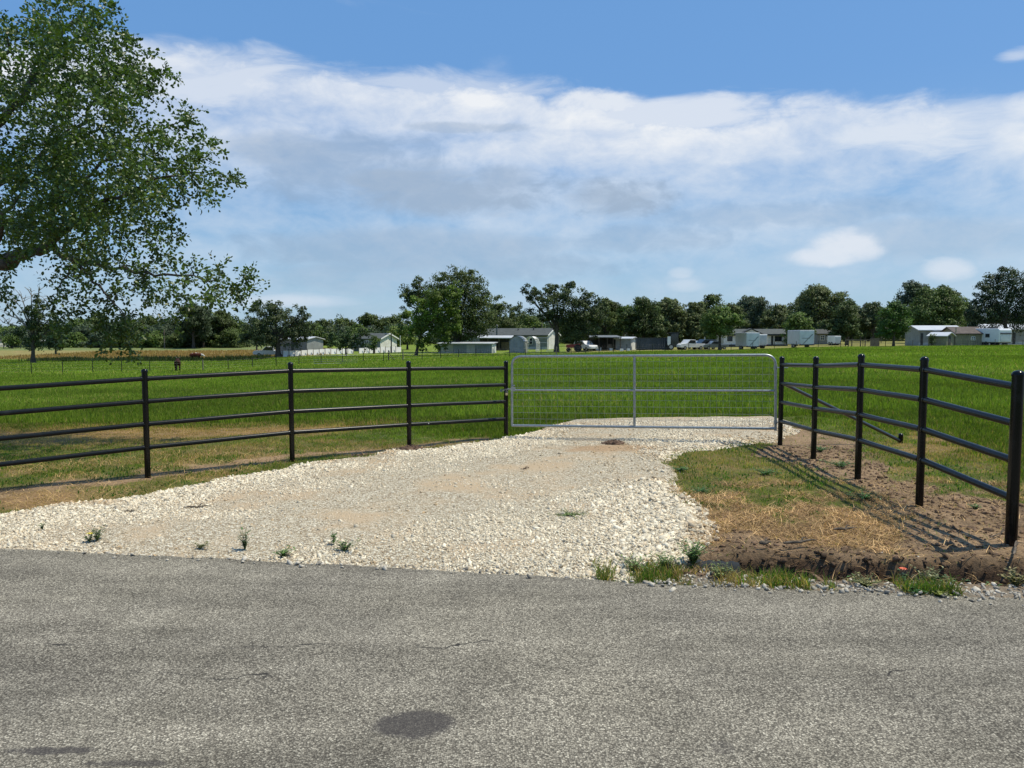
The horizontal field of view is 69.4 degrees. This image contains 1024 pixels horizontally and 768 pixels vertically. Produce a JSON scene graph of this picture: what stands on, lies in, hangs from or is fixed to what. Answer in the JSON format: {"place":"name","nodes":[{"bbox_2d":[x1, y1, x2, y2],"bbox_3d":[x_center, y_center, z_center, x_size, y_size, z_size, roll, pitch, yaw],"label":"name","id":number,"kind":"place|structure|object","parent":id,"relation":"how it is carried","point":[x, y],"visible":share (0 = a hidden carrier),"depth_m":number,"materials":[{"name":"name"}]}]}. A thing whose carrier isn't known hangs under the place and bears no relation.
{"place":"outdoors","nodes":[
{"label":"outdoors","id":0,"kind":"place"},
{"bbox_2d":[0,347,331,358],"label":"hay grass","id":1,"kind":"structure","parent":0,"point":[166,353],"depth_m":148.71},
{"bbox_2d":[0,373,1011,424],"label":"field grass","id":2,"kind":"structure","parent":0,"point":[967,394],"depth_m":20.98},
{"bbox_2d":[0,549,1023,767],"bbox_3d":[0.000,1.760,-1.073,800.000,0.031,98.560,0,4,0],"label":"road","id":3,"kind":"structure","parent":0,"point":[129,661],"depth_m":3.71,"materials":[{"name":"asphalt"}]},
{"bbox_2d":[0,337,1023,597],"bbox_3d":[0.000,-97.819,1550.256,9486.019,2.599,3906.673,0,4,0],"label":"ground","id":4,"kind":"structure","parent":0,"point":[990,565],"depth_m":8.54,"materials":[{"name":"soil"}]},
{"bbox_2d":[0,334,22,348],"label":"oak tree","id":5,"kind":"object","parent":4,"relation":"on","point":[14,342],"visible":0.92,"depth_m":188.91,"materials":[{"name":"green plant"}]},
{"bbox_2d":[0,285,59,362],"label":"oak tree","id":6,"kind":"object","parent":4,"relation":"on","point":[32,324],"visible":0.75,"depth_m":111.45,"materials":[{"name":"green plant"}]},
{"bbox_2d":[44,324,68,352],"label":"oak tree","id":7,"kind":"object","parent":4,"relation":"on","point":[48,339],"visible":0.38,"depth_m":149.20,"materials":[{"name":"green plant"}]},
{"bbox_2d":[63,332,87,347],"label":"oak tree","id":8,"kind":"object","parent":4,"relation":"on","point":[75,338],"visible":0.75,"depth_m":196.58,"materials":[{"name":"green plant"}]},
{"bbox_2d":[72,324,96,342],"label":"oak tree","id":9,"kind":"object","parent":4,"relation":"on","point":[87,329],"visible":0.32,"depth_m":202.72,"materials":[{"name":"green plant"}]},
{"bbox_2d":[75,332,115,347],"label":"oak tree","id":10,"kind":"object","parent":4,"relation":"on","point":[99,338],"visible":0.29,"depth_m":194.53,"materials":[{"name":"green plant"}]},
{"bbox_2d":[0,0,269,365],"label":"shade tree","id":11,"kind":"object","parent":4,"relation":"on","point":[51,230],"visible":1,"depth_m":12.52,"materials":[{"name":"green plant"}]},
{"bbox_2d":[21,354,273,361],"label":"bank scrub","id":12,"kind":"object","parent":4,"relation":"on","point":[182,358],"visible":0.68,"depth_m":119.35,"materials":[{"name":"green plant"}]},
{"bbox_2d":[137,315,159,327],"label":"oak tree","id":13,"kind":"object","parent":4,"relation":"on","point":[149,321],"visible":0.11,"depth_m":212.67,"materials":[{"name":"green plant"}]},
{"bbox_2d":[136,330,167,347],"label":"oak tree","id":14,"kind":"object","parent":4,"relation":"on","point":[155,338],"visible":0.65,"depth_m":194.47,"materials":[{"name":"green plant"}]},
{"bbox_2d":[142,323,173,334],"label":"oak tree","id":15,"kind":"object","parent":4,"relation":"on","point":[159,327],"visible":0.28,"depth_m":204.21,"materials":[{"name":"green plant"}]},
{"bbox_2d":[158,329,196,347],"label":"oak tree","id":16,"kind":"object","parent":4,"relation":"on","point":[174,340],"visible":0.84,"depth_m":194.02,"materials":[{"name":"green plant"}]},
{"bbox_2d":[170,302,211,348],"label":"oak tree","id":17,"kind":"object","parent":4,"relation":"on","point":[197,326],"visible":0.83,"depth_m":187.96,"materials":[{"name":"green plant"}]},
{"bbox_2d":[180,305,217,347],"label":"oak tree","id":18,"kind":"object","parent":4,"relation":"on","point":[199,341],"visible":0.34,"depth_m":195.14,"materials":[{"name":"green plant"}]},
{"bbox_2d":[0,445,434,510],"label":"straw clippings","id":19,"kind":"object","parent":4,"relation":"on","point":[137,475],"visible":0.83,"depth_m":9.88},
{"bbox_2d":[207,308,238,346],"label":"oak tree","id":20,"kind":"object","parent":4,"relation":"on","point":[224,321],"visible":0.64,"depth_m":198.10,"materials":[{"name":"green plant"}]},
{"bbox_2d":[208,328,251,347],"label":"oak tree","id":21,"kind":"object","parent":4,"relation":"on","point":[226,338],"visible":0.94,"depth_m":193.64,"materials":[{"name":"green plant"}]},
{"bbox_2d":[218,314,250,346],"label":"oak tree","id":22,"kind":"object","parent":4,"relation":"on","point":[239,322],"visible":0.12,"depth_m":204.45,"materials":[{"name":"green plant"}]},
{"bbox_2d":[0,361,507,477],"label":"pipe fence","id":23,"kind":"object","parent":4,"relation":"on","point":[145,402],"visible":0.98,"depth_m":10.27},
{"bbox_2d":[244,299,266,350],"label":"oak tree","id":24,"kind":"object","parent":4,"relation":"on","point":[248,316],"visible":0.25,"depth_m":139.25,"materials":[{"name":"green plant"}]},
{"bbox_2d":[253,346,286,355],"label":"pickup truck","id":25,"kind":"object","parent":4,"relation":"on","point":[268,350],"visible":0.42,"depth_m":129.89,"materials":[{"name":"white paint"}]},
{"bbox_2d":[237,300,315,356],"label":"oak tree","id":26,"kind":"object","parent":4,"relation":"on","point":[291,329],"visible":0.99,"depth_m":127.18,"materials":[{"name":"green plant"}]},
{"bbox_2d":[280,336,324,350],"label":"metal barn","id":27,"kind":"structure","parent":4,"relation":"on","point":[314,342],"depth_m":147.54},
{"bbox_2d":[299,322,328,343],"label":"oak tree","id":28,"kind":"object","parent":4,"relation":"on","point":[319,327],"visible":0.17,"depth_m":212.93,"materials":[{"name":"green plant"}]},
{"bbox_2d":[314,319,335,340],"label":"oak tree","id":29,"kind":"object","parent":4,"relation":"on","point":[324,322],"visible":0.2,"depth_m":222.87,"materials":[{"name":"green plant"}]},
{"bbox_2d":[1,343,661,372],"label":"wire fence","id":30,"kind":"object","parent":4,"relation":"on","point":[149,366],"visible":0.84,"depth_m":92.84,"materials":[{"name":"grey metal"}]},
{"bbox_2d":[282,346,400,356],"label":"panel fence","id":31,"kind":"object","parent":4,"relation":"on","point":[330,351],"visible":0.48,"depth_m":134.17,"materials":[{"name":"white paint"}]},
{"bbox_2d":[334,314,355,329],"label":"oak tree","id":32,"kind":"object","parent":4,"relation":"on","point":[339,320],"visible":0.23,"depth_m":232.84,"materials":[{"name":"green plant"}]},
{"bbox_2d":[326,326,371,355],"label":"oak tree","id":33,"kind":"object","parent":4,"relation":"on","point":[344,341],"visible":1,"depth_m":123.51,"materials":[{"name":"green plant"}]},
{"bbox_2d":[356,312,384,332],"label":"oak tree","id":34,"kind":"object","parent":4,"relation":"on","point":[366,319],"visible":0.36,"depth_m":228.30,"materials":[{"name":"green plant"}]},
{"bbox_2d":[350,333,398,350],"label":"white house","id":35,"kind":"structure","parent":4,"relation":"on","point":[385,340],"depth_m":149.61,"materials":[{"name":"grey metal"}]},
{"bbox_2d":[379,314,406,344],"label":"oak tree","id":36,"kind":"object","parent":4,"relation":"on","point":[392,319],"visible":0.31,"depth_m":233.25,"materials":[{"name":"green plant"}]},
{"bbox_2d":[0,416,792,578],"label":"gravel drive","id":37,"kind":"structure","parent":4,"relation":"on","point":[235,548],"depth_m":7.42,"materials":[{"name":"gravel"}]},
{"bbox_2d":[0,418,800,582],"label":"gravel stones","id":38,"kind":"object","parent":37,"relation":"on","point":[659,500],"visible":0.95,"depth_m":7.27,"materials":[{"name":"gravel"}]},
{"bbox_2d":[393,309,416,349],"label":"oak tree","id":39,"kind":"object","parent":4,"relation":"on","point":[406,316],"visible":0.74,"depth_m":158.82,"materials":[{"name":"green plant"}]},
{"bbox_2d":[402,279,463,355],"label":"oak tree","id":40,"kind":"object","parent":4,"relation":"on","point":[424,316],"visible":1,"depth_m":120.89,"materials":[{"name":"green plant"}]},
{"bbox_2d":[397,264,500,342],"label":"oak tree","id":41,"kind":"object","parent":4,"relation":"on","point":[475,299],"visible":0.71,"depth_m":135.97,"materials":[{"name":"green plant"}]},
{"bbox_2d":[437,342,497,353],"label":"shed","id":42,"kind":"structure","parent":4,"relation":"on","point":[476,347],"depth_m":130.07,"materials":[{"name":"white metal"}]},
{"bbox_2d":[476,335,513,349],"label":"porch awning","id":43,"kind":"object","parent":4,"relation":"on","point":[503,342],"visible":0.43,"depth_m":148.54,"materials":[{"name":"white metal"}]},
{"bbox_2d":[485,295,519,327],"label":"oak tree","id":44,"kind":"object","parent":4,"relation":"on","point":[499,311],"visible":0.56,"depth_m":168.42,"materials":[{"name":"green plant"}]},
{"bbox_2d":[0,309,1017,346],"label":"distant wood","id":45,"kind":"object","parent":4,"relation":"on","point":[386,327],"visible":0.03,"depth_m":217.04,"materials":[{"name":"green plant"}]},
{"bbox_2d":[462,325,560,348],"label":"long home","id":46,"kind":"object","parent":4,"relation":"on","point":[541,334],"visible":0.41,"depth_m":153.33,"materials":[{"name":"grey"}]},
{"bbox_2d":[0,442,1023,571],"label":"clover leaves","id":47,"kind":"object","parent":4,"relation":"on","point":[708,486],"visible":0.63,"depth_m":9.36,"materials":[{"name":"green plant"}]},
{"bbox_2d":[509,301,526,327],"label":"oak tree","id":48,"kind":"object","parent":4,"relation":"on","point":[517,308],"visible":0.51,"depth_m":176.60,"materials":[{"name":"green plant"}]},
{"bbox_2d":[13,545,1023,605],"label":"shoulder gravel","id":49,"kind":"structure","parent":4,"relation":"on","point":[974,589],"depth_m":5.03,"materials":[{"name":"gravel"}]},
{"bbox_2d":[509,336,527,352],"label":"gambrel shed","id":50,"kind":"structure","parent":4,"relation":"on","point":[519,343],"depth_m":132.29,"materials":[{"name":"metal"}]},
{"bbox_2d":[518,314,545,327],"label":"oak tree","id":51,"kind":"object","parent":4,"relation":"on","point":[529,321],"visible":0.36,"depth_m":198.30,"materials":[{"name":"green plant"}]},
{"bbox_2d":[520,281,610,351],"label":"oak tree","id":52,"kind":"object","parent":4,"relation":"on","point":[563,297],"visible":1,"depth_m":130.93,"materials":[{"name":"green plant"}]},
{"bbox_2d":[559,309,599,343],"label":"oak tree","id":53,"kind":"object","parent":4,"relation":"on","point":[566,341],"visible":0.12,"depth_m":189.87,"materials":[{"name":"green plant"}]},
{"bbox_2d":[574,341,597,350],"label":"parked car","id":54,"kind":"object","parent":4,"relation":"on","point":[588,345],"visible":0.59,"depth_m":134.63,"materials":[{"name":"white paint"}]},
{"bbox_2d":[587,335,621,350],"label":"pole barn","id":55,"kind":"structure","parent":4,"relation":"on","point":[603,341],"depth_m":140.83,"materials":[{"name":"grey metal"}]},
{"bbox_2d":[588,296,625,335],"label":"oak tree","id":56,"kind":"object","parent":4,"relation":"on","point":[613,325],"visible":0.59,"depth_m":158.15,"materials":[{"name":"green plant"}]},
{"bbox_2d":[607,305,632,336],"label":"oak tree","id":57,"kind":"object","parent":4,"relation":"on","point":[622,309],"visible":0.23,"depth_m":183.56,"materials":[{"name":"green plant"}]},
{"bbox_2d":[614,337,636,349],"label":"white shed","id":58,"kind":"structure","parent":4,"relation":"on","point":[629,342],"depth_m":136.39,"materials":[{"name":"metal"}]},
{"bbox_2d":[617,553,657,569],"bbox_3d":[0.924,1.319,5.402,0.250,0.121,0.324,-1,4,-15],"label":"weed","id":59,"kind":"object","parent":4,"relation":"on","point":[633,564],"visible":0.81,"depth_m":5.40,"materials":[{"name":"green plant"}]},
{"bbox_2d":[618,296,670,337],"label":"oak tree","id":60,"kind":"object","parent":4,"relation":"on","point":[642,324],"visible":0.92,"depth_m":156.08,"materials":[{"name":"green plant"}]},
{"bbox_2d":[635,338,668,349],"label":"shipping container","id":61,"kind":"object","parent":4,"relation":"on","point":[646,343],"visible":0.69,"depth_m":133.62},
{"bbox_2d":[649,551,685,567],"bbox_3d":[1.146,1.311,5.449,0.277,0.133,0.285,0,4,0],"label":"weed","id":62,"kind":"object","parent":4,"relation":"on","point":[663,558],"visible":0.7,"depth_m":5.45,"materials":[{"name":"green plant"}]},
{"bbox_2d":[653,297,687,342],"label":"oak tree","id":63,"kind":"object","parent":4,"relation":"on","point":[672,310],"visible":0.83,"depth_m":157.85,"materials":[{"name":"green plant"}]},
{"bbox_2d":[666,332,683,349],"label":"cab truck","id":64,"kind":"object","parent":4,"relation":"on","point":[672,340],"visible":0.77,"depth_m":131.76,"materials":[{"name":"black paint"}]},
{"bbox_2d":[677,340,704,349],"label":"pickup truck","id":65,"kind":"object","parent":4,"relation":"on","point":[683,343],"visible":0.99,"depth_m":131.93,"materials":[{"name":"white paint"}]},
{"bbox_2d":[676,301,709,340],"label":"oak tree","id":66,"kind":"object","parent":4,"relation":"on","point":[695,311],"visible":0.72,"depth_m":159.56,"materials":[{"name":"green plant"}]},
{"bbox_2d":[673,538,712,564],"bbox_3d":[1.363,1.264,5.532,0.266,0.212,0.294,-2,4,-25],"label":"weed","id":67,"kind":"object","parent":4,"relation":"on","point":[693,553],"visible":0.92,"depth_m":5.52,"materials":[{"name":"green plant"}]},
{"bbox_2d":[700,294,726,339],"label":"oak tree","id":68,"kind":"object","parent":4,"relation":"on","point":[710,300],"visible":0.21,"depth_m":180.50,"materials":[{"name":"green plant"}]},
{"bbox_2d":[687,560,740,574],"bbox_3d":[1.170,1.451,5.670,1.100,0.223,0.223,1,4,8],"label":"culvert pipe","id":69,"kind":"object","parent":4,"relation":"on","point":[734,565],"visible":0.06,"depth_m":5.56,"materials":[{"name":"plastic"}]},
{"bbox_2d":[703,341,728,349],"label":"pickup truck","id":70,"kind":"object","parent":4,"relation":"on","point":[711,344],"visible":0.83,"depth_m":132.99,"materials":[{"name":"grey paint"}]},
{"bbox_2d":[703,560,733,577],"bbox_3d":[1.472,1.329,5.248,0.245,0.109,0.199,-3,5,-42],"label":"weed","id":71,"kind":"object","parent":4,"relation":"on","point":[717,574],"visible":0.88,"depth_m":5.24,"materials":[{"name":"green plant"}]},
{"bbox_2d":[699,304,745,349],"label":"oak tree","id":72,"kind":"object","parent":4,"relation":"on","point":[716,320],"visible":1,"depth_m":126.16,"materials":[{"name":"green plant"}]},
{"bbox_2d":[716,302,750,335],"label":"oak tree","id":73,"kind":"object","parent":4,"relation":"on","point":[736,309],"visible":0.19,"depth_m":168.34,"materials":[{"name":"green plant"}]},
{"bbox_2d":[735,333,759,348],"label":"enclosed trailer","id":74,"kind":"object","parent":4,"relation":"on","point":[745,339],"visible":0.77,"depth_m":125.33,"materials":[{"name":"grey paint"}]},
{"bbox_2d":[729,295,771,328],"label":"oak tree","id":75,"kind":"object","parent":4,"relation":"on","point":[746,303],"visible":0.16,"depth_m":210.12,"materials":[{"name":"green plant"}]},
{"bbox_2d":[717,328,787,346],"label":"manufactured home","id":76,"kind":"object","parent":4,"relation":"on","point":[773,335],"visible":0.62,"depth_m":154.06,"materials":[{"name":"white"}]},
{"bbox_2d":[744,296,773,328],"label":"oak tree","id":77,"kind":"object","parent":4,"relation":"on","point":[759,307],"visible":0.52,"depth_m":198.25,"materials":[{"name":"green plant"}]},
{"bbox_2d":[758,303,787,328],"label":"oak tree","id":78,"kind":"object","parent":4,"relation":"on","point":[777,315],"visible":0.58,"depth_m":188.15,"materials":[{"name":"green plant"}]},
{"bbox_2d":[586,546,968,597],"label":"roadside grass","id":79,"kind":"structure","parent":4,"relation":"on","point":[774,579],"depth_m":5.12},
{"bbox_2d":[780,312,816,345],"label":"oak tree","id":80,"kind":"object","parent":4,"relation":"on","point":[799,320],"visible":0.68,"depth_m":148.19,"materials":[{"name":"green plant"}]},
{"bbox_2d":[787,330,813,347],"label":"enclosed trailer","id":81,"kind":"object","parent":4,"relation":"on","point":[803,337],"visible":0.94,"depth_m":125.02,"materials":[{"name":"grey paint"}]},
{"bbox_2d":[782,283,862,330],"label":"oak tree","id":82,"kind":"object","parent":4,"relation":"on","point":[818,304],"visible":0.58,"depth_m":168.50,"materials":[{"name":"green plant"}]},
{"bbox_2d":[814,329,830,343],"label":"grey cabin","id":83,"kind":"object","parent":4,"relation":"on","point":[821,336],"visible":0.48,"depth_m":161.75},
{"bbox_2d":[827,336,840,344],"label":"enclosed trailer","id":84,"kind":"object","parent":4,"relation":"on","point":[836,340],"visible":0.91,"depth_m":143.77,"materials":[{"name":"white paint"}]},
{"bbox_2d":[820,299,867,344],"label":"oak tree","id":85,"kind":"object","parent":4,"relation":"on","point":[847,318],"visible":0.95,"depth_m":148.16,"materials":[{"name":"green plant"}]},
{"bbox_2d":[666,477,1023,587],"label":"straw litter","id":86,"kind":"object","parent":4,"relation":"on","point":[814,509],"visible":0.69,"depth_m":6.87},
{"bbox_2d":[676,445,1023,585],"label":"soil clods","id":87,"kind":"object","parent":4,"relation":"on","point":[867,558],"visible":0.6,"depth_m":6.54,"materials":[{"name":"soil"}]},
{"bbox_2d":[845,337,879,346],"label":"corral","id":88,"kind":"object","parent":4,"relation":"on","point":[874,341],"visible":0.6,"depth_m":127.64,"materials":[{"name":"grey metal"}]},
{"bbox_2d":[841,571,887,586],"bbox_3d":[2.418,1.350,5.050,0.297,0.079,0.265,-2,4,-31],"label":"weed","id":89,"kind":"object","parent":4,"relation":"on","point":[863,582],"visible":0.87,"depth_m":5.05,"materials":[{"name":"green plant"}]},
{"bbox_2d":[859,301,887,337],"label":"oak tree","id":90,"kind":"object","parent":4,"relation":"on","point":[869,325],"visible":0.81,"depth_m":148.99,"materials":[{"name":"green plant"}]},
{"bbox_2d":[873,299,913,345],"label":"oak tree","id":91,"kind":"object","parent":4,"relation":"on","point":[897,327],"visible":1,"depth_m":120.77,"materials":[{"name":"green plant"}]},
{"bbox_2d":[778,354,1023,546],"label":"pipe fence","id":92,"kind":"object","parent":4,"relation":"on","point":[1012,457],"visible":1,"depth_m":7.31,"materials":[{"name":"black metal"}]},
{"bbox_2d":[511,354,787,430],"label":"field gate","id":93,"kind":"structure","parent":92,"relation":"attached to","point":[634,400],"depth_m":12.25,"materials":[{"name":"metal"}]},
{"bbox_2d":[891,279,932,333],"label":"oak tree","id":94,"kind":"object","parent":4,"relation":"on","point":[911,287],"visible":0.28,"depth_m":179.10,"materials":[{"name":"green plant"}]},
{"bbox_2d":[909,564,945,583],"bbox_3d":[2.896,1.350,5.159,0.247,0.161,0.227,0,4,0],"label":"weed","id":95,"kind":"object","parent":4,"relation":"on","point":[935,576],"visible":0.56,"depth_m":5.16,"materials":[{"name":"green plant"}]},
{"bbox_2d":[905,325,958,345],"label":"pale mobile home","id":96,"kind":"object","parent":4,"relation":"on","point":[917,335],"visible":0.41,"depth_m":134.28,"materials":[{"name":"grey"}]},
{"bbox_2d":[903,284,969,337],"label":"oak tree","id":97,"kind":"object","parent":4,"relation":"on","point":[946,308],"visible":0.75,"depth_m":162.03,"materials":[{"name":"green plant"}]},
{"bbox_2d":[927,332,955,345],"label":"garden shed","id":98,"kind":"structure","parent":4,"relation":"on","point":[948,337],"depth_m":122.75,"materials":[{"name":"white metal"}]},
{"bbox_2d":[940,327,983,345],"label":"khaki shed","id":99,"kind":"structure","parent":4,"relation":"on","point":[972,335],"depth_m":123.70,"materials":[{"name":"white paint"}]},
{"bbox_2d":[963,266,1023,344],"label":"oak tree","id":100,"kind":"object","parent":4,"relation":"on","point":[1002,313],"visible":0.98,"depth_m":128.91,"materials":[{"name":"green plant"}]},
{"bbox_2d":[977,327,1011,344],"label":"travel trailer","id":101,"kind":"object","parent":4,"relation":"on","point":[990,335],"visible":0.76,"depth_m":121.39,"materials":[{"name":"white paint"}]},
{"bbox_2d":[979,324,1023,344],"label":"long mobile home","id":102,"kind":"object","parent":4,"relation":"on","point":[1017,338],"visible":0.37,"depth_m":137.00,"materials":[{"name":"grey"}]},
{"bbox_2d":[997,566,1023,585],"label":"weed","id":103,"kind":"object","parent":4,"relation":"on","point":[1014,580],"visible":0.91,"depth_m":5.03,"materials":[{"name":"green plant"}]},
{"bbox_2d":[0,405,1023,478],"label":"field edge grass","id":104,"kind":"structure","parent":0,"point":[984,432],"depth_m":13.29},
{"bbox_2d":[0,354,1023,394],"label":"pasture grass","id":105,"kind":"structure","parent":0,"point":[993,363],"depth_m":42.12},
{"bbox_2d":[0,344,1023,376],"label":"distant pasture grass","id":106,"kind":"structure","parent":0,"point":[777,352],"depth_m":90.63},
{"bbox_2d":[0,461,1023,585],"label":"verge grass","id":107,"kind":"structure","parent":0,"point":[997,468],"depth_m":8.42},
{"bbox_2d":[0,0,1023,336],"label":"sky","id":108,"kind":"structure","parent":0,"point":[685,151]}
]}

